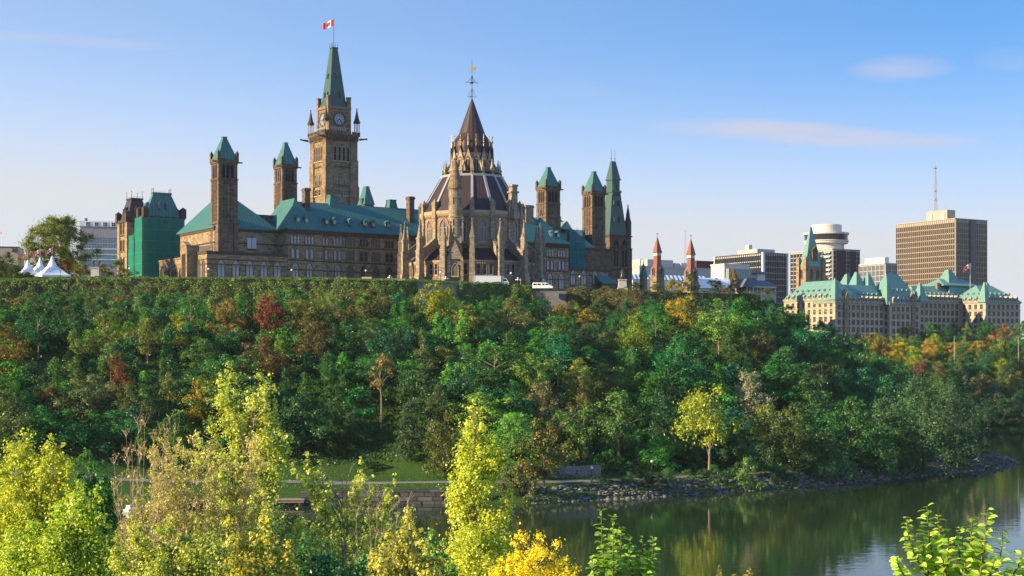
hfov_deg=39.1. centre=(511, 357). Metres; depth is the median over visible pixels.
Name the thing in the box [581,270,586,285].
window
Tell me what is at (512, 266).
window
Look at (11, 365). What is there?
shrub
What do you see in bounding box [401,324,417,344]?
shrub
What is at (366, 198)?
stair turret
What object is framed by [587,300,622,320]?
tree
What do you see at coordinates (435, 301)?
yellow tree
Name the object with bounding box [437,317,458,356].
shrub
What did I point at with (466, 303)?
shrub
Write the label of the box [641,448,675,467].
shrub
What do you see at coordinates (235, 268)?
window
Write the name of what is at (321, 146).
window
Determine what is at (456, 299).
shrub
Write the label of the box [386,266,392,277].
window
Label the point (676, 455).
shrub
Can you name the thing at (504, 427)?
tree
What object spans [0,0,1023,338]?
sky
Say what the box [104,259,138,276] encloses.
shrub
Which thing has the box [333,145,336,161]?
window
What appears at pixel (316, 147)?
window
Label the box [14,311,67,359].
tree
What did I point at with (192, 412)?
amber tree
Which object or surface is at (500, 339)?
shrub
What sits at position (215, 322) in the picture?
shrub
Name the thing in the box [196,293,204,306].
shrub
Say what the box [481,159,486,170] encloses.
lantern window
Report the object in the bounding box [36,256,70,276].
marquee tent
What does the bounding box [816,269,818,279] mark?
window
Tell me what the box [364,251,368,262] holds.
window
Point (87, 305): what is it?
shrub
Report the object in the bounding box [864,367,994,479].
willow tree
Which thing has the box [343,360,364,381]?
shrub
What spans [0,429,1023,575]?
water
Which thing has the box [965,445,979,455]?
bush
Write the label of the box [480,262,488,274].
window
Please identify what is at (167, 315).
shrub
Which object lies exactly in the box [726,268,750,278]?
copper hall
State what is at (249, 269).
window
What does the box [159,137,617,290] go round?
parliament building
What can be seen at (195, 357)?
tree
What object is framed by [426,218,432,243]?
window
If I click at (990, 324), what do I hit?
tree
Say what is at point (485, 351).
tree
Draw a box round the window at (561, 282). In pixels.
[558,273,564,289]
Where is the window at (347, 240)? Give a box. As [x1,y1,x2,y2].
[345,238,348,246]
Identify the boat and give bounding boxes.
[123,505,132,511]
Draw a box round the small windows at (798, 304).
[786,302,957,346]
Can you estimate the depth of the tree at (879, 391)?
382.63 m
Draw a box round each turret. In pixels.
[358,186,374,205]
[639,259,647,308]
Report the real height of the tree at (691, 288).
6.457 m
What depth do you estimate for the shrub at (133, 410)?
310.55 m
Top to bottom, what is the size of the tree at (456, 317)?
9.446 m
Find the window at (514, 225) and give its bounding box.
[511,219,517,243]
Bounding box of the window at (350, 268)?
[347,264,353,277]
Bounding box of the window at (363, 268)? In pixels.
[360,265,366,277]
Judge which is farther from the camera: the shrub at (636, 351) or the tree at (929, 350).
the tree at (929, 350)
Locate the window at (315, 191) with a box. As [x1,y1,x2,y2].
[314,190,317,197]
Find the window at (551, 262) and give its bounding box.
[550,260,553,269]
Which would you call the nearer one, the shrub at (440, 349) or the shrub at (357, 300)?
the shrub at (440, 349)
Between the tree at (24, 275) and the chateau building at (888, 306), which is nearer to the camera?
the tree at (24, 275)
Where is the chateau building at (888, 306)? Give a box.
[783,270,1021,347]
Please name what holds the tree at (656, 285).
on the ground at (395, 465)
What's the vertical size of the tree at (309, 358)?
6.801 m
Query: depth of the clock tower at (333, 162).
519.93 m
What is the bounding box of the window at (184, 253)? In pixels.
[184,253,185,276]
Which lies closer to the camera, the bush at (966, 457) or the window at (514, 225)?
the bush at (966, 457)
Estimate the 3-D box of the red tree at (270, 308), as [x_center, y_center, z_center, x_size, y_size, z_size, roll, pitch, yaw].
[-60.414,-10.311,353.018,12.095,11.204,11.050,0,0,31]
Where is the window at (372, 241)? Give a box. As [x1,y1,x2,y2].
[371,239,374,248]
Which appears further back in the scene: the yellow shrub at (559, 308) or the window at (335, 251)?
the window at (335, 251)
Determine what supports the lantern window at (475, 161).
in the library
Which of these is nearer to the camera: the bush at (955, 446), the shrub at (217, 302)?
the bush at (955, 446)
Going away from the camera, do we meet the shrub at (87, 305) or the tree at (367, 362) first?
the tree at (367, 362)
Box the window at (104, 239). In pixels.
[102,237,107,241]
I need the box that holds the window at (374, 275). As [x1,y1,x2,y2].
[372,265,378,277]
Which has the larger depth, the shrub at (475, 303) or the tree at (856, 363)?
the tree at (856, 363)
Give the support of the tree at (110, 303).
on the ground at (395, 465)
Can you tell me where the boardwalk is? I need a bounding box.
[170,498,304,506]
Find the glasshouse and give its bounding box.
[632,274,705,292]
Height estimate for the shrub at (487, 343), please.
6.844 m
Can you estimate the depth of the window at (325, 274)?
456.57 m
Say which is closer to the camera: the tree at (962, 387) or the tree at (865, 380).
the tree at (865, 380)
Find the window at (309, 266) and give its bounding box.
[306,262,312,276]
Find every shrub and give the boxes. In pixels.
[0,291,11,307]
[0,305,36,322]
[0,308,15,326]
[0,360,36,386]
[0,377,9,409]
[0,418,30,448]
[1,295,43,314]
[1,301,14,323]
[4,336,20,367]
[5,380,28,399]
[10,360,59,383]
[10,392,43,416]
[10,426,52,446]
[23,301,36,330]
[25,323,71,353]
[31,418,70,445]
[33,384,75,415]
[41,380,90,412]
[43,318,70,342]
[44,356,63,404]
[56,308,80,329]
[57,259,78,275]
[59,430,96,448]
[62,291,93,310]
[64,348,99,365]
[65,409,73,427]
[67,304,86,334]
[68,327,110,348]
[70,262,90,275]
[76,383,113,407]
[82,358,108,375]
[83,301,95,315]
[96,358,110,391]
[96,408,112,422]
[97,263,113,276]
[101,350,132,372]
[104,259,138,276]
[108,308,123,337]
[109,333,163,357]
[110,411,179,574]
[112,321,141,343]
[114,295,141,313]
[120,300,134,327]
[123,404,146,455]
[129,356,147,386]
[130,424,154,463]
[137,370,151,398]
[141,430,176,451]
[145,430,272,575]
[149,310,180,333]
[152,295,167,324]
[157,327,182,371]
[161,312,178,335]
[162,378,194,398]
[163,292,188,307]
[174,322,198,361]
[180,375,218,397]
[183,367,205,387]
[183,424,224,454]
[192,333,232,358]
[193,442,228,464]
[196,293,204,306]
[198,297,218,309]
[199,299,209,315]
[200,330,215,358]
[201,316,223,333]
[211,427,244,453]
[214,303,232,318]
[215,357,236,381]
[229,326,249,344]
[230,309,259,332]
[232,378,253,399]
[234,344,272,367]
[235,293,255,312]
[240,300,258,335]
[254,331,278,343]
[255,329,270,357]
[257,379,268,391]
[268,326,295,354]
[271,306,286,331]
[275,320,293,336]
[278,334,320,364]
[278,367,291,395]
[284,329,306,350]
[287,305,297,329]
[293,419,318,435]
[296,372,313,407]
[311,357,352,383]
[317,292,331,306]
[322,350,339,369]
[327,298,344,311]
[327,323,339,348]
[333,319,349,355]
[333,351,352,393]
[336,383,382,418]
[342,292,379,313]
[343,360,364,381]
[344,324,359,362]
[344,416,379,443]
[347,318,371,339]
[348,482,416,567]
[355,363,384,382]
[374,296,400,313]
[378,310,409,328]
[378,319,392,328]
[378,322,419,343]
[378,381,422,410]
[388,303,402,328]
[389,329,431,355]
[390,291,413,310]
[393,368,422,391]
[394,420,425,436]
[396,353,429,372]
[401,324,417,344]
[401,329,415,361]
[404,328,435,346]
[406,295,428,311]
[417,312,425,330]
[421,303,431,317]
[422,339,446,360]
[427,346,456,368]
[434,389,451,427]
[436,306,451,318]
[436,345,480,373]
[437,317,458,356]
[439,362,478,387]
[440,362,458,398]
[444,292,465,308]
[447,357,465,375]
[451,309,471,347]
[452,343,472,355]
[457,301,477,316]
[464,375,481,404]
[471,300,478,310]
[471,310,485,341]
[473,324,504,342]
[476,340,498,355]
[476,348,489,386]
[478,327,497,344]
[485,327,507,343]
[486,374,531,402]
[488,295,496,306]
[495,332,524,352]
[496,363,530,386]
[498,398,520,413]
[501,294,516,312]
[501,330,536,350]
[510,354,562,383]
[511,341,525,357]
[512,297,533,315]
[525,297,565,322]
[530,449,543,477]
[531,306,549,318]
[538,340,566,360]
[546,405,562,421]
[548,303,570,318]
[555,385,569,414]
[557,449,579,465]
[559,345,590,366]
[565,357,576,384]
[566,315,577,325]
[568,302,584,317]
[568,433,589,457]
[572,308,602,325]
[572,417,615,446]
[579,364,593,398]
[580,447,593,465]
[582,345,598,363]
[590,449,635,473]
[591,323,605,335]
[591,360,617,376]
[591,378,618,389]
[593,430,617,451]
[598,422,617,458]
[604,314,627,330]
[612,366,629,399]
[617,434,650,457]
[623,389,656,410]
[623,428,662,452]
[626,347,643,378]
[626,407,647,424]
[629,281,643,289]
[632,372,644,394]
[632,435,645,462]
[639,423,652,446]
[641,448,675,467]
[652,346,708,373]
[664,278,680,289]
[669,446,691,464]
[672,420,692,459]
[674,282,683,291]
[716,299,751,322]
[718,285,730,292]
[718,425,737,463]
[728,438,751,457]
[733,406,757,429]
[733,433,749,463]
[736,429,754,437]
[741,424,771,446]
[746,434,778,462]
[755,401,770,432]
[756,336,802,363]
[760,287,776,298]
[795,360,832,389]
[849,413,874,447]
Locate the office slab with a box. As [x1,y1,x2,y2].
[714,245,787,315]
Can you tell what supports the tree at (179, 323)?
on the ground at (395, 465)
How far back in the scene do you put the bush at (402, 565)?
51.84 m
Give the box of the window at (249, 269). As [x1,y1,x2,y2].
[246,260,253,276]
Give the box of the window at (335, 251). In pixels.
[333,249,337,260]
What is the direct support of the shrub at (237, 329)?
on the ground at (395, 465)
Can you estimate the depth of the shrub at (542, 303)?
400.23 m
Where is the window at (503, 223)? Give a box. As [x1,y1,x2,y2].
[495,217,505,242]
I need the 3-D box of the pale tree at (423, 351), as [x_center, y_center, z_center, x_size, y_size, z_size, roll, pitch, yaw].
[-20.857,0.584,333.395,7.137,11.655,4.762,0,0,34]
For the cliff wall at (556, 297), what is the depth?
416.00 m
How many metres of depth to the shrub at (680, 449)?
325.50 m
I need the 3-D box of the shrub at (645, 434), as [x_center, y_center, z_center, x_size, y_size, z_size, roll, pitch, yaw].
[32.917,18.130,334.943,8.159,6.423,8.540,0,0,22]
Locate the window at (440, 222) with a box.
[437,217,448,242]
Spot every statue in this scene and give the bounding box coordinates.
[90,260,101,276]
[617,269,627,289]
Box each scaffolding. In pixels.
[128,232,134,276]
[134,215,184,276]
[567,227,584,268]
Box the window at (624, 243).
[621,239,626,267]
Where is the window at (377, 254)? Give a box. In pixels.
[376,252,380,262]
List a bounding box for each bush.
[101,516,243,575]
[114,487,233,567]
[284,531,378,575]
[352,458,382,474]
[356,505,449,575]
[415,527,464,575]
[484,522,581,575]
[493,464,543,501]
[597,474,614,485]
[616,471,637,482]
[630,468,655,482]
[640,469,672,488]
[659,467,678,480]
[679,469,700,478]
[690,468,716,479]
[702,464,724,477]
[707,278,722,289]
[713,470,736,490]
[725,461,753,478]
[730,453,764,489]
[747,462,781,475]
[763,462,782,473]
[768,469,801,485]
[786,455,814,472]
[798,444,861,479]
[836,456,856,468]
[853,450,884,471]
[858,442,901,475]
[934,447,955,460]
[936,444,964,459]
[946,447,972,469]
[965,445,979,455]
[979,444,993,453]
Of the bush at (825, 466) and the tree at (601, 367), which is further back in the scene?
the tree at (601, 367)
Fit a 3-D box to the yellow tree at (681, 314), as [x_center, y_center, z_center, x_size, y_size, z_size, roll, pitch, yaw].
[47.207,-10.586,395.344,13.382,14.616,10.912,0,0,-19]
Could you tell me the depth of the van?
411.14 m
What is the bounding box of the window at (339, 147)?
[337,146,341,161]
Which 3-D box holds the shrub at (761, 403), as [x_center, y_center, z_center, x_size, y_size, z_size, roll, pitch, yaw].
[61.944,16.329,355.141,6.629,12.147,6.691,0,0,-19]
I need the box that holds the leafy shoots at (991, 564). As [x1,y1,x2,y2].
[889,503,1023,575]
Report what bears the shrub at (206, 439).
on the ground at (395, 465)
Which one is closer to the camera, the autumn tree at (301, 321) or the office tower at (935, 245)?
the autumn tree at (301, 321)
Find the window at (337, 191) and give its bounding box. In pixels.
[335,188,340,195]
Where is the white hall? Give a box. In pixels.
[682,278,734,310]
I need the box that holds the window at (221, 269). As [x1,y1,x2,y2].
[217,259,225,276]
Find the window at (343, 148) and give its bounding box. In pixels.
[342,146,345,161]
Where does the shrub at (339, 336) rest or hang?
on the ground at (395, 465)
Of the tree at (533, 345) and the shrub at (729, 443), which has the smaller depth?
the shrub at (729, 443)
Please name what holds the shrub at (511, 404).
on the ground at (395, 465)
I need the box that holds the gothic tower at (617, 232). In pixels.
[605,155,631,288]
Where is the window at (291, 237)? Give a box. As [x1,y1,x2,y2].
[290,234,293,243]
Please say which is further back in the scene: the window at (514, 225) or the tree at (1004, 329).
the tree at (1004, 329)
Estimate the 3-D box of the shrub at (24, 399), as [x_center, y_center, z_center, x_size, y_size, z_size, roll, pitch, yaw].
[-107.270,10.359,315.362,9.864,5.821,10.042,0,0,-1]
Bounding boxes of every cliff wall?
[418,284,459,304]
[533,291,565,315]
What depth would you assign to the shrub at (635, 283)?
429.32 m
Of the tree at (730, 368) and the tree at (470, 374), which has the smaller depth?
the tree at (470, 374)
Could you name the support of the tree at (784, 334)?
on the ground at (395, 465)
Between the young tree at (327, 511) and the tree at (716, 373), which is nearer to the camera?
the young tree at (327, 511)
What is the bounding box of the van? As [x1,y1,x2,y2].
[532,283,552,289]
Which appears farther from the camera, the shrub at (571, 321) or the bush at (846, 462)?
the shrub at (571, 321)
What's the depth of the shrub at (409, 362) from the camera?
334.83 m
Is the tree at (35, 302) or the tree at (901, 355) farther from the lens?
the tree at (901, 355)
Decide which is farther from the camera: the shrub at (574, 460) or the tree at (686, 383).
the tree at (686, 383)
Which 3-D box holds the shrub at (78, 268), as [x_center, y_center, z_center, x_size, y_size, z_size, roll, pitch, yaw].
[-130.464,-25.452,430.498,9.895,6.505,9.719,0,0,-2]
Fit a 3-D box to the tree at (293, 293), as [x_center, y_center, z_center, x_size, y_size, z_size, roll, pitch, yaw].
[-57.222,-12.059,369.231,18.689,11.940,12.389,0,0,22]
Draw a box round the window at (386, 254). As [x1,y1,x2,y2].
[385,252,388,263]
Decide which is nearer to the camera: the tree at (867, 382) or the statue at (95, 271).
the tree at (867, 382)
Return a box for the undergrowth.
[0,300,944,479]
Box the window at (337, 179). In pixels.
[334,173,340,184]
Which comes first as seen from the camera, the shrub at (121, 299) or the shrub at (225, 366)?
the shrub at (225, 366)
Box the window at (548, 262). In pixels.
[546,259,549,269]
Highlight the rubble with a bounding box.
[521,450,1019,503]
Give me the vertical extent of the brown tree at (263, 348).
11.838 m
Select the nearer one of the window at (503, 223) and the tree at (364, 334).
the tree at (364, 334)
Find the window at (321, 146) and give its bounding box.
[320,146,321,161]
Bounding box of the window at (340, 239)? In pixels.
[339,237,342,246]
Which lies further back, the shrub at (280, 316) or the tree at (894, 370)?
the tree at (894, 370)
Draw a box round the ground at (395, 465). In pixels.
[0,263,1023,506]
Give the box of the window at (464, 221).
[462,216,468,241]
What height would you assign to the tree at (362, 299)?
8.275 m
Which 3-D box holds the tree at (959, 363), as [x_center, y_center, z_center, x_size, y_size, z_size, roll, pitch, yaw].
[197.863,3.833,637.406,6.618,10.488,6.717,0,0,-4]
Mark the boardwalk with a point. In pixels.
(294, 501)
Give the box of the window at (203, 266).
[202,260,204,276]
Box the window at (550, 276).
[547,272,553,289]
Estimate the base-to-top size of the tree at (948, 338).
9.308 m
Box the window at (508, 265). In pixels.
[504,263,510,275]
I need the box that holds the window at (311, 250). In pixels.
[310,248,314,259]
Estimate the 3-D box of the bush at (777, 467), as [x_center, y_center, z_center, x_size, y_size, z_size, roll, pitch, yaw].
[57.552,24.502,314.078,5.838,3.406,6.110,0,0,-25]
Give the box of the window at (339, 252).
[338,250,342,261]
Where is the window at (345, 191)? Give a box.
[343,189,349,196]
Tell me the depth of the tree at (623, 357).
369.80 m
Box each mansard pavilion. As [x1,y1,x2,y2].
[115,191,143,276]
[136,188,185,218]
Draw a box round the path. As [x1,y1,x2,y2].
[3,445,955,484]
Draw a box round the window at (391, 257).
[389,252,393,263]
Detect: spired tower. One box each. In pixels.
[650,233,664,310]
[684,235,697,308]
[796,227,828,288]
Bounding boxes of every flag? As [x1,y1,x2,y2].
[323,20,333,29]
[963,264,969,271]
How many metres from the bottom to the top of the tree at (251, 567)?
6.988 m
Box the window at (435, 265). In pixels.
[433,263,439,275]
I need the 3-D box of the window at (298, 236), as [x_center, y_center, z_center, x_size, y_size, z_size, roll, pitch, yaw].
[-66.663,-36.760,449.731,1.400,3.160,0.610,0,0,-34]
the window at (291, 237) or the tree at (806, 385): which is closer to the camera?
the tree at (806, 385)
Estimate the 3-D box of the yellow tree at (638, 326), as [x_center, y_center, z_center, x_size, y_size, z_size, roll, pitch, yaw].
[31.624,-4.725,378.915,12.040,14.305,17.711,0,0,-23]
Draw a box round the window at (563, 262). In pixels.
[562,260,565,270]
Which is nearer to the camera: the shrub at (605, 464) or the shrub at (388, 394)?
the shrub at (605, 464)
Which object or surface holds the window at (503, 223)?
in the library
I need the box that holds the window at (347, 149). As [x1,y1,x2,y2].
[346,146,349,162]
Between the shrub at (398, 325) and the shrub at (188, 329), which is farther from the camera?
the shrub at (398, 325)
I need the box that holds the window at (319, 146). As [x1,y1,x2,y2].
[318,146,319,162]
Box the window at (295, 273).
[292,262,298,276]
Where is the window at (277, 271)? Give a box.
[273,261,281,276]
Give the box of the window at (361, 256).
[359,251,363,261]
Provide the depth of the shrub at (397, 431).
316.54 m
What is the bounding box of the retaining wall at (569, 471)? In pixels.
[547,465,600,478]
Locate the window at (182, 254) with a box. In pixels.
[181,254,182,276]
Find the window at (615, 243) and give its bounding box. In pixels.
[613,238,619,267]
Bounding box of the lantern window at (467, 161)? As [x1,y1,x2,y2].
[465,156,470,169]
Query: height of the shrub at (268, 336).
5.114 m
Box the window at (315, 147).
[314,147,315,163]
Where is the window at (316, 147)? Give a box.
[316,147,317,162]
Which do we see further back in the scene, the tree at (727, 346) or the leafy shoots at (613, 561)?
the tree at (727, 346)
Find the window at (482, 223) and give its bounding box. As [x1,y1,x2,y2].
[475,215,488,242]
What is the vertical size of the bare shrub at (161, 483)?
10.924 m
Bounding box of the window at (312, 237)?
[311,235,314,244]
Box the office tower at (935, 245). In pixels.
[895,166,987,290]
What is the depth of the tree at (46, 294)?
378.03 m
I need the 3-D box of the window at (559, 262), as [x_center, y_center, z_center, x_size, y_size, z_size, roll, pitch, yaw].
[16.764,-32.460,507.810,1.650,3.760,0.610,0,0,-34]
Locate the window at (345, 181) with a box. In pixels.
[342,174,348,186]
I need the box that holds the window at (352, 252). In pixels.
[351,250,354,261]
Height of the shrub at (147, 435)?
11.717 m
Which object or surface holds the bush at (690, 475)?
on the ground at (395, 465)
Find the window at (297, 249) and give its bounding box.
[296,247,300,258]
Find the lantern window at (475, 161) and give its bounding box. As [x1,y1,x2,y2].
[473,157,478,169]
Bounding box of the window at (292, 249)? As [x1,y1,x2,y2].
[290,247,295,258]
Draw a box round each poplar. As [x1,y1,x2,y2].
[189,361,296,568]
[435,398,519,575]
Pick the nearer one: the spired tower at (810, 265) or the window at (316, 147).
the window at (316, 147)
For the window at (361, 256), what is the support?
in the parliament building at (224, 232)
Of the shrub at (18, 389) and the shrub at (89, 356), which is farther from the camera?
the shrub at (89, 356)
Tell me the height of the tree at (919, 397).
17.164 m
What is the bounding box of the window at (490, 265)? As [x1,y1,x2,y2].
[487,262,494,274]
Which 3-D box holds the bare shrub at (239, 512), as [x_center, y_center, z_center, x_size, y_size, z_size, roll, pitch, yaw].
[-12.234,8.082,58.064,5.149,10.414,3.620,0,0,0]
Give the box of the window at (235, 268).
[232,260,239,276]
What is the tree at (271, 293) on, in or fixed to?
on the ground at (395, 465)
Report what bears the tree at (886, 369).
on the ground at (395, 465)
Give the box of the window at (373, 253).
[371,251,375,262]
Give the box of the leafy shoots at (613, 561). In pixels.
[586,508,660,575]
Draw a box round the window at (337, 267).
[334,264,340,277]
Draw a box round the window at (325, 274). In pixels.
[323,263,327,277]
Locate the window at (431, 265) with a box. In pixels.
[427,263,433,275]
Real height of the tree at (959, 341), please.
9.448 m
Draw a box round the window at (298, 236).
[297,235,300,244]
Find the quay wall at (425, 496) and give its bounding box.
[301,489,479,504]
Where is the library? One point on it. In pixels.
(471, 216)
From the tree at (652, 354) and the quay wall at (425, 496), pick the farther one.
the tree at (652, 354)
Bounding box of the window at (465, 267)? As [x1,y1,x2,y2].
[463,262,468,274]
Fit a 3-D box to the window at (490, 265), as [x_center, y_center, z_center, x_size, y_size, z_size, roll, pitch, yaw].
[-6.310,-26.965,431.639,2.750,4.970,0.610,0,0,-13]
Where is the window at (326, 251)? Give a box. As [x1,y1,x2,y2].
[324,249,328,260]
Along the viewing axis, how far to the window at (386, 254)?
469.00 m
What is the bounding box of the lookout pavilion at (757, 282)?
[729,270,776,319]
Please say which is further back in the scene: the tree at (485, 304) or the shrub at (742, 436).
the tree at (485, 304)
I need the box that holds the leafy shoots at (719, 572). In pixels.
[717,565,752,575]
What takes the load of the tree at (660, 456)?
on the ground at (395, 465)
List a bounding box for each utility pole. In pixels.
[952,336,956,362]
[1016,337,1020,370]
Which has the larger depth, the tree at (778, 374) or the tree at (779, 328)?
the tree at (779, 328)
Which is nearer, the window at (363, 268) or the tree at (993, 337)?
the window at (363, 268)
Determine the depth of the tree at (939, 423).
379.55 m
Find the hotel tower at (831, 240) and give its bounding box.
[790,224,860,293]
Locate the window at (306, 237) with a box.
[304,235,307,244]
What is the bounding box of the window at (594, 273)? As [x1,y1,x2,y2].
[592,270,597,284]
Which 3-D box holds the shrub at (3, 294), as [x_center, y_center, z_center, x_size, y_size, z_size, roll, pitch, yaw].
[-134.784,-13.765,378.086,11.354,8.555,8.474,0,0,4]
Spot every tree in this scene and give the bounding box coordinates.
[0,251,23,276]
[0,303,18,325]
[0,309,19,339]
[0,322,32,377]
[0,371,20,417]
[0,389,44,451]
[0,404,101,456]
[0,428,89,575]
[0,479,129,575]
[2,268,35,277]
[13,310,33,339]
[14,214,109,275]
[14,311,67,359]
[16,245,49,268]
[17,292,55,314]
[22,301,35,321]
[34,292,67,313]
[39,287,70,328]
[49,374,122,421]
[50,311,93,345]
[54,409,147,458]
[60,330,86,373]
[61,447,122,535]
[65,355,87,389]
[72,309,135,356]
[78,295,123,334]
[80,288,118,310]
[96,340,135,380]
[103,288,129,306]
[105,353,136,396]
[106,300,121,321]
[111,384,165,425]
[112,293,162,317]
[121,315,162,364]
[127,295,150,329]
[136,306,150,332]
[151,312,202,348]
[155,293,192,319]
[155,415,196,468]
[157,372,177,410]
[158,358,167,381]
[166,412,201,448]
[171,369,275,437]
[174,294,217,336]
[177,338,223,371]
[180,376,230,425]
[196,353,258,388]
[196,403,297,455]
[200,298,251,336]
[205,296,216,323]
[212,326,239,354]
[213,501,303,575]
[233,333,295,379]
[250,294,285,326]
[251,294,289,331]
[253,290,297,319]
[253,391,346,455]
[254,288,319,322]
[256,290,275,303]
[270,335,290,360]
[272,447,416,575]
[277,389,291,427]
[281,497,416,574]
[284,294,337,333]
[292,320,337,363]
[295,310,324,330]
[296,350,317,375]
[308,350,348,398]
[323,394,373,456]
[325,282,344,322]
[331,288,393,329]
[352,318,403,355]
[353,354,386,395]
[354,293,368,320]
[362,328,414,375]
[369,353,395,428]
[390,362,442,421]
[393,299,412,325]
[394,398,426,463]
[408,280,457,326]
[411,335,434,378]
[419,409,466,478]
[420,382,451,443]
[431,311,445,343]
[436,295,463,311]
[436,391,548,451]
[440,364,494,420]
[450,304,481,336]
[458,343,537,399]
[469,304,493,333]
[469,343,496,366]
[475,379,539,432]
[477,300,508,325]
[480,298,534,338]
[484,410,539,458]
[488,295,512,326]
[490,418,549,477]
[492,327,533,365]
[510,352,564,407]
[512,413,582,486]
[517,312,525,328]
[522,380,578,436]
[524,327,547,360]
[527,332,577,385]
[537,315,583,342]
[540,320,584,370]
[547,446,576,469]
[550,402,616,465]
[557,357,603,412]
[566,373,597,428]
[576,323,607,350]
[577,323,607,343]
[582,349,602,384]
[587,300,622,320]
[588,363,639,400]
[590,387,668,465]
[603,313,655,364]
[610,346,630,366]
[613,356,698,405]
[621,299,631,319]
[623,346,643,392]
[626,311,655,337]
[631,371,690,425]
[635,434,689,470]
[639,299,672,323]
[644,388,683,451]
[645,304,671,336]
[645,346,658,375]
[646,345,703,398]
[649,281,661,291]
[653,332,717,380]
[659,292,706,332]
[664,380,747,476]
[665,399,755,461]
[671,377,754,430]
[677,327,712,358]
[681,274,700,291]
[682,297,690,317]
[685,362,771,404]
[685,436,707,469]
[687,309,748,356]
[698,298,715,317]
[702,298,725,315]
[707,362,729,407]
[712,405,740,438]
[717,436,763,473]
[718,296,760,338]
[719,331,740,366]
[728,268,739,290]
[729,335,754,373]
[730,368,777,423]
[737,360,752,382]
[737,403,810,462]
[742,297,773,317]
[742,328,778,363]
[746,297,804,328]
[747,354,803,410]
[750,400,840,471]
[755,317,787,330]
[758,345,818,390]
[761,304,780,337]
[770,410,840,457]
[774,304,805,340]
[776,312,786,330]
[779,326,802,343]
[784,371,845,422]
[784,407,822,432]
[790,323,838,364]
[793,309,821,354]
[796,362,844,415]
[798,331,836,363]
[810,394,902,470]
[812,410,873,455]
[815,317,829,362]
[818,324,864,380]
[821,348,877,391]
[831,334,872,390]
[834,369,855,400]
[837,390,869,432]
[840,410,853,438]
[844,341,884,389]
[845,332,868,350]
[845,370,884,396]
[847,364,890,409]
[847,366,880,411]
[853,351,875,369]
[853,392,929,451]
[856,332,884,357]
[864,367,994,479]
[867,375,911,412]
[868,353,895,394]
[871,337,896,355]
[873,362,914,393]
[875,358,902,374]
[875,397,943,450]
[884,403,922,450]
[887,341,913,362]
[887,387,906,404]
[888,333,908,352]
[898,377,911,384]
[899,327,911,339]
[903,336,926,355]
[903,347,929,369]
[909,358,927,375]
[909,389,930,419]
[913,338,937,359]
[919,322,936,339]
[922,381,972,416]
[924,324,942,336]
[925,333,946,357]
[927,373,992,455]
[927,393,958,447]
[931,360,948,378]
[934,334,953,353]
[938,324,962,340]
[942,341,968,362]
[947,355,957,378]
[948,320,958,339]
[953,346,972,367]
[953,355,965,375]
[954,380,978,397]
[955,323,974,337]
[955,336,963,345]
[956,399,986,418]
[959,335,970,354]
[961,362,980,379]
[962,322,972,340]
[962,364,985,383]
[966,341,991,359]
[968,346,988,363]
[968,372,996,398]
[969,321,992,340]
[973,346,985,363]
[973,402,996,426]
[974,353,1003,374]
[977,322,999,338]
[978,392,1020,426]
[982,335,1001,349]
[982,339,1000,360]
[983,386,1001,405]
[984,350,1017,371]
[988,367,1018,391]
[990,323,1011,339]
[991,337,1011,358]
[992,358,1015,380]
[993,401,1007,415]
[997,402,1023,426]
[999,339,1008,359]
[1002,337,1021,354]
[1005,371,1023,394]
[1005,380,1017,397]
[1008,338,1023,356]
[1008,389,1023,423]
[1009,386,1023,405]
[1010,323,1019,338]
[1013,352,1023,372]
[1016,320,1023,337]
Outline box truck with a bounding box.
[474,275,508,284]
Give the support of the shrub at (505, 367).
on the ground at (395, 465)
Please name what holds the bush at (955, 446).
on the ground at (395, 465)
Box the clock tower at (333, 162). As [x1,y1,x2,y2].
[300,18,367,204]
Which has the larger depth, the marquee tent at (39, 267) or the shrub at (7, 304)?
the marquee tent at (39, 267)
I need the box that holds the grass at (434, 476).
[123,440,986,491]
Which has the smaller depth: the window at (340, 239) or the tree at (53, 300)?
the tree at (53, 300)
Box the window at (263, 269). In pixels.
[260,261,267,276]
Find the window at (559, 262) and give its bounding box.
[558,260,561,270]
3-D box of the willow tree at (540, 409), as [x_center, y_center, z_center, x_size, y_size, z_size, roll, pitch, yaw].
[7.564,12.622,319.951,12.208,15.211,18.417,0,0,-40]
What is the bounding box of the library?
[397,67,548,290]
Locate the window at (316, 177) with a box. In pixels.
[314,174,317,187]
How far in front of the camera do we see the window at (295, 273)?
449.05 m
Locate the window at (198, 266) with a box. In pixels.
[197,260,199,276]
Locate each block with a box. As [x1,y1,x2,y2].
[0,246,24,265]
[79,218,116,276]
[632,259,710,277]
[695,260,713,267]
[710,263,749,278]
[859,257,897,285]
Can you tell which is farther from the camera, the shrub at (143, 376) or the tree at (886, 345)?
the tree at (886, 345)
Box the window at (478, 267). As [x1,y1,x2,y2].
[475,262,481,274]
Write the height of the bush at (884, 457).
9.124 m
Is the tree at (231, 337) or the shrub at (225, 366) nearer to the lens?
the shrub at (225, 366)
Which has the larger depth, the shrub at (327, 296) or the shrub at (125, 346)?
the shrub at (327, 296)
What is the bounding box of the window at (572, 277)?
[570,270,576,285]
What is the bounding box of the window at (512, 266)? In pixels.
[510,263,516,275]
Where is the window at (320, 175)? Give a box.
[318,173,321,186]
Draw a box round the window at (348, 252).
[346,250,350,261]
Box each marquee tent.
[18,260,37,275]
[34,258,44,272]
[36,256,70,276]
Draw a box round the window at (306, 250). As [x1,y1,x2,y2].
[305,248,309,259]
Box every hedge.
[0,275,417,307]
[459,281,533,311]
[566,285,639,316]
[640,289,760,310]
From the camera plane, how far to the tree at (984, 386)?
607.79 m

